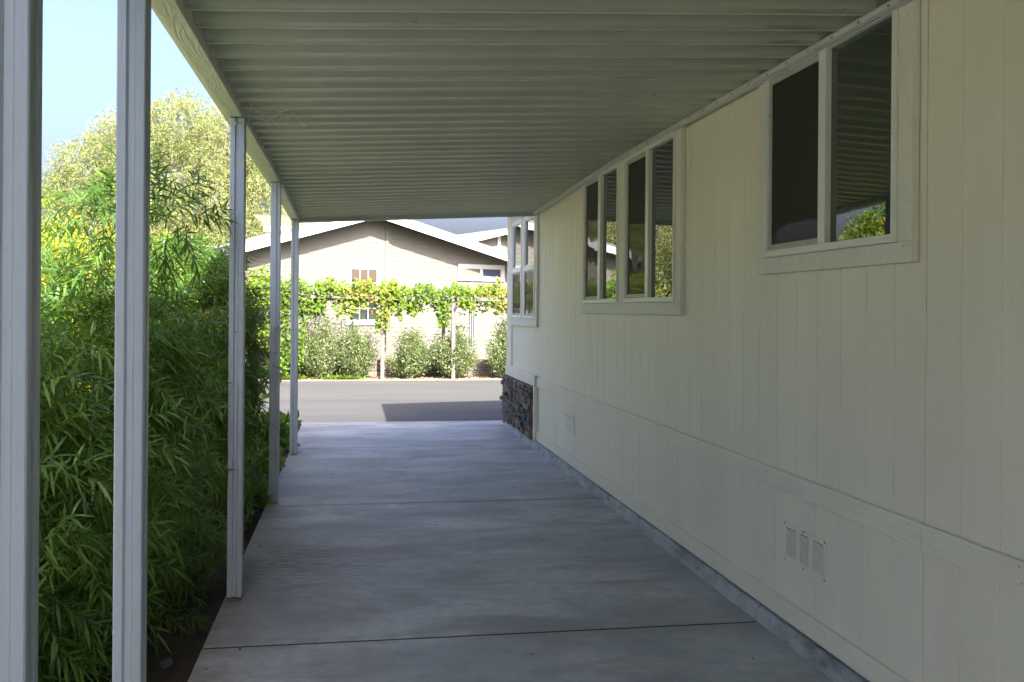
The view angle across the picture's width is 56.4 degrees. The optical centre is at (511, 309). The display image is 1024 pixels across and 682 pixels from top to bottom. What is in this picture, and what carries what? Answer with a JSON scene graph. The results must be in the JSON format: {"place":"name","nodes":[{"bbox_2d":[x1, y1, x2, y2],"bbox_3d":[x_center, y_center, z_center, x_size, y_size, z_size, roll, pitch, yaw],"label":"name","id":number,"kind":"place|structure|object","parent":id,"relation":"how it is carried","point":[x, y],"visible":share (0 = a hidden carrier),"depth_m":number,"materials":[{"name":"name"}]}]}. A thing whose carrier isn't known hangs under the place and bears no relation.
{"place":"outdoors","nodes":[
{"label":"outdoors","id":0,"kind":"place"},
{"bbox_2d":[43,429,299,681],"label":"planting bed","id":1,"kind":"object","parent":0,"point":[185,649],"visible":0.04,"depth_m":4.68,"materials":[{"name":"soil"}]},
{"bbox_2d":[41,197,114,483],"bbox_3d":[-3.622,0.374,6.164,2.172,2.762,4.228,0,0,-9],"label":"fern pine shrub","id":2,"kind":"object","parent":1,"relation":"on","point":[44,237],"visible":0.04,"depth_m":6.38,"materials":[{"name":"green plant"}]},
{"bbox_2d":[47,659,111,681],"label":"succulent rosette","id":3,"kind":"object","parent":1,"relation":"on","point":[106,672],"visible":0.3,"depth_m":3.70,"materials":[{"name":"green plant"}]},
{"bbox_2d":[42,213,207,386],"bbox_3d":[-3.971,0.319,9.769,2.052,2.901,4.433,0,0,-24],"label":"fern pine shrub","id":4,"kind":"object","parent":1,"relation":"on","point":[96,232],"depth_m":10.30,"materials":[{"name":"green plant"}]},
{"bbox_2d":[38,143,239,681],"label":"fern pine shrub","id":5,"kind":"object","parent":1,"relation":"on","point":[76,489],"visible":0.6,"depth_m":4.03,"materials":[{"name":"green plant"}]},
{"bbox_2d":[160,657,173,669],"bbox_3d":[-1.520,1.559,4.207,0.059,0.046,0.104,0,0,-9],"label":"rock","id":6,"kind":"object","parent":1,"relation":"on","point":[166,663],"visible":1,"depth_m":4.18,"materials":[{"name":"grey stone"}]},
{"bbox_2d":[96,230,269,535],"bbox_3d":[-2.512,0.515,7.072,1.473,2.326,2.728,0,0,-9],"label":"fern pine shrub","id":7,"kind":"object","parent":1,"relation":"on","point":[217,295],"visible":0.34,"depth_m":6.83,"materials":[{"name":"green plant"}]},
{"bbox_2d":[87,423,289,549],"bbox_3d":[-3.201,1.471,9.151,1.994,0.169,6.779,0,0,-9],"label":"ground cover","id":8,"kind":"object","parent":1,"relation":"on","point":[265,497],"visible":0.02,"depth_m":7.68,"materials":[{"name":"green plant"}]},
{"bbox_2d":[147,504,255,596],"bbox_3d":[-1.822,1.345,5.325,0.745,0.469,0.744,0,0,-9],"label":"feathery weed","id":9,"kind":"object","parent":1,"relation":"on","point":[194,570],"visible":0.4,"depth_m":5.28,"materials":[{"name":"green plant"}]},
{"bbox_2d":[206,447,262,483],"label":"leafy plant","id":10,"kind":"object","parent":1,"relation":"on","point":[246,459],"visible":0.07,"depth_m":8.22,"materials":[{"name":"green plant"}]},
{"bbox_2d":[219,481,272,514],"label":"leafy plant","id":11,"kind":"object","parent":1,"relation":"on","point":[263,503],"visible":0.34,"depth_m":7.33,"materials":[{"name":"green plant"}]},
{"bbox_2d":[223,464,268,500],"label":"feathery weed","id":12,"kind":"object","parent":1,"relation":"on","point":[254,480],"visible":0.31,"depth_m":7.67,"materials":[{"name":"green plant"}]},
{"bbox_2d":[244,445,285,475],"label":"leafy plant","id":13,"kind":"object","parent":1,"relation":"on","point":[264,463],"visible":0.4,"depth_m":8.97,"materials":[{"name":"green plant"}]},
{"bbox_2d":[248,355,281,417],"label":"leafy plant","id":14,"kind":"object","parent":1,"relation":"on","point":[265,396],"visible":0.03,"depth_m":11.05,"materials":[{"name":"green plant"}]},
{"bbox_2d":[248,408,301,451],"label":"leafy plant","id":15,"kind":"object","parent":1,"relation":"on","point":[284,437],"visible":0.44,"depth_m":10.15,"materials":[{"name":"green plant"}]},
{"bbox_2d":[203,439,288,504],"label":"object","id":16,"kind":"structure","parent":0,"point":[286,454],"depth_m":8.93,"materials":[{"name":"green plant"}]},
{"bbox_2d":[41,0,507,289],"label":"sky","id":17,"kind":"structure","parent":0,"point":[79,63],"materials":[{"name":"blue"}]},
{"bbox_2d":[258,376,501,380],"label":"road verge","id":18,"kind":"structure","parent":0,"point":[415,379],"depth_m":20.81,"materials":[{"name":"grey concrete"}]},
{"bbox_2d":[195,264,327,374],"bbox_3d":[-7.639,0.232,20.133,7.612,2.474,1.078,0,0,-9],"label":"grapevine","id":19,"kind":"object","parent":18,"relation":"on","point":[305,307],"visible":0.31,"depth_m":20.47,"materials":[{"name":"green plant"}]},
{"bbox_2d":[261,373,367,378],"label":"roadside weeds","id":20,"kind":"object","parent":18,"relation":"on","point":[333,376],"visible":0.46,"depth_m":20.68,"materials":[{"name":"green plant"}]},
{"bbox_2d":[288,310,346,378],"bbox_3d":[-4.173,0.733,20.791,1.356,1.568,0.977,0,0,-9],"label":"verge bush","id":21,"kind":"object","parent":18,"relation":"on","point":[317,358],"visible":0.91,"depth_m":20.70,"materials":[{"name":"green plant"}]},
{"bbox_2d":[327,308,378,375],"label":"verge bush","id":22,"kind":"object","parent":18,"relation":"on","point":[357,358],"visible":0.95,"depth_m":20.80,"materials":[{"name":"green plant"}]},
{"bbox_2d":[245,273,506,378],"bbox_3d":[-2.407,0.363,21.192,6.800,2.312,0.900,0,0,-9],"label":"trellis","id":23,"kind":"object","parent":18,"relation":"on","point":[383,345],"visible":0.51,"depth_m":21.01,"materials":[{"name":"white wood"}]},
{"bbox_2d":[312,274,506,333],"bbox_3d":[-1.859,0.367,21.271,5.308,2.293,1.307,0,0,-9],"label":"grapevine","id":24,"kind":"object","parent":23,"relation":"attached to","point":[364,288],"visible":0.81,"depth_m":20.88,"materials":[{"name":"green plant"}]},
{"bbox_2d":[259,359,496,376],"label":"retaining wall","id":25,"kind":"structure","parent":18,"relation":"on","point":[482,368],"depth_m":21.83,"materials":[{"name":"beige concrete"}]},
{"bbox_2d":[301,375,500,378],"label":"leaf litter","id":26,"kind":"object","parent":18,"relation":"on","point":[425,376],"visible":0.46,"depth_m":21.35,"materials":[{"name":"brown plant"}]},
{"bbox_2d":[379,325,435,377],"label":"verge bush","id":27,"kind":"object","parent":18,"relation":"on","point":[413,361],"visible":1,"depth_m":21.05,"materials":[{"name":"green plant"}]},
{"bbox_2d":[425,322,481,378],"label":"verge bush","id":28,"kind":"object","parent":18,"relation":"on","point":[463,361],"visible":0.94,"depth_m":21.18,"materials":[{"name":"green plant"}]},
{"bbox_2d":[484,314,506,377],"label":"verge bush","id":29,"kind":"object","parent":18,"relation":"on","point":[497,360],"visible":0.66,"depth_m":21.37,"materials":[{"name":"green plant"}]},
{"bbox_2d":[258,380,502,428],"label":"road","id":30,"kind":"structure","parent":0,"point":[390,401],"depth_m":16.18,"materials":[{"name":"grey asphalt"}]},
{"bbox_2d":[188,420,834,681],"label":"driveway","id":31,"kind":"structure","parent":0,"point":[356,546],"depth_m":5.31,"materials":[{"name":"concrete"}]},
{"bbox_2d":[0,0,913,681],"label":"carport","id":32,"kind":"object","parent":31,"relation":"on","point":[450,108],"visible":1,"depth_m":4.06,"materials":[{"name":"metal"}]},
{"bbox_2d":[262,325,282,459],"bbox_3d":[-1.853,0.634,7.393,0.159,1.097,0.089,0,0,-9],"label":"climbing tendril","id":33,"kind":"object","parent":32,"relation":"attached to","point":[272,377],"visible":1,"depth_m":7.40,"materials":[{"name":"green plant"}]},
{"bbox_2d":[241,103,304,126],"bbox_3d":[-1.272,-1.036,5.123,0.305,0.035,0.628,0,0,-9],"label":"spider web","id":34,"kind":"object","parent":32,"relation":"attached to","point":[259,121],"visible":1,"depth_m":5.08,"materials":[{"name":"fabric"}]},
{"bbox_2d":[204,621,755,648],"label":"driveway joints","id":35,"kind":"object","parent":31,"relation":"on","point":[476,635],"visible":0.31,"depth_m":4.49,"materials":[{"name":"grey concrete"}]},
{"bbox_2d":[503,421,869,681],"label":"kerb","id":36,"kind":"structure","parent":31,"relation":"on","point":[828,664],"depth_m":5.15,"materials":[{"name":"concrete"}]},
{"bbox_2d":[499,0,1023,681],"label":"mobile home","id":37,"kind":"object","parent":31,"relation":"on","point":[765,342],"visible":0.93,"depth_m":4.10,"materials":[{"name":"beige paint"}]},
{"bbox_2d":[511,219,521,317],"bbox_3d":[0.068,-0.500,11.878,0.039,1.200,0.695,0,0,-9],"label":"window","id":38,"kind":"structure","parent":37,"relation":"in","point":[516,279],"depth_m":11.92,"materials":[{"name":"white plastic"}]},
{"bbox_2d":[523,216,534,318],"bbox_3d":[0.210,-0.498,11.023,0.039,1.200,0.680,0,0,-9],"label":"window","id":39,"kind":"structure","parent":37,"relation":"in","point":[529,221],"depth_m":11.07,"materials":[{"name":"white plastic"}]},
{"bbox_2d":[582,163,618,303],"bbox_3d":[0.732,-0.596,7.877,0.041,1.084,1.112,0,0,-9],"label":"window","id":40,"kind":"structure","parent":37,"relation":"in","point":[601,193],"depth_m":7.83,"materials":[{"name":"white plastic"}]},
{"bbox_2d":[623,131,675,302],"bbox_3d":[0.945,-0.594,6.593,0.041,1.084,1.140,0,0,-9],"label":"window","id":41,"kind":"structure","parent":37,"relation":"in","point":[650,172],"depth_m":6.56,"materials":[{"name":"white plastic"}]},
{"bbox_2d":[763,9,898,257],"bbox_3d":[1.353,-0.704,4.145,0.041,0.898,1.164,0,0,-9],"label":"window","id":42,"kind":"structure","parent":37,"relation":"in","point":[830,164],"depth_m":4.06,"materials":[{"name":"white plastic"}]},
{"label":"terrace ground","id":43,"kind":"structure","parent":0,"visible":0},
{"bbox_2d":[252,215,313,231],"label":"house behind","id":44,"kind":"structure","parent":43,"relation":"on","point":[264,220],"depth_m":30.51,"materials":[{"name":"beige"}]},
{"bbox_2d":[173,220,506,367],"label":"neighbour house","id":45,"kind":"structure","parent":43,"relation":"on","point":[412,253],"depth_m":23.45,"materials":[{"name":"beige paint"}]},
{"bbox_2d":[345,263,381,324],"bbox_3d":[-3.569,-0.367,23.030,0.910,1.470,0.040,0,0,-31],"label":"window","id":46,"kind":"structure","parent":45,"relation":"in","point":[374,271],"depth_m":23.03,"materials":[{"name":"grey"}]},
{"bbox_2d":[458,264,504,281],"bbox_3d":[-0.790,-0.957,24.741,1.366,0.428,0.045,0,0,-31],"label":"window","id":47,"kind":"structure","parent":45,"relation":"in","point":[466,272],"depth_m":24.71,"materials":[{"name":"white"}]},
{"bbox_2d":[459,228,507,251],"bbox_3d":[-2.323,-0.873,38.334,6.700,4.160,9.030,0,0,-31],"label":"house beyond","id":48,"kind":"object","parent":43,"relation":"on","point":[497,238],"visible":0.1,"depth_m":34.44,"materials":[{"name":"grey"}]},
{"bbox_3d":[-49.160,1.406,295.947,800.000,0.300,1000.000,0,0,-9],"label":"ground","id":49,"kind":"structure","parent":0,"visible":0},
{"bbox_2d":[41,85,288,277],"bbox_3d":[-12.343,-3.290,33.984,9.547,9.499,4.850,0,0,-9],"label":"pepper tree","id":50,"kind":"object","parent":49,"relation":"on","point":[165,138],"visible":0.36,"depth_m":33.38,"materials":[{"name":"green plant"}]}
]}

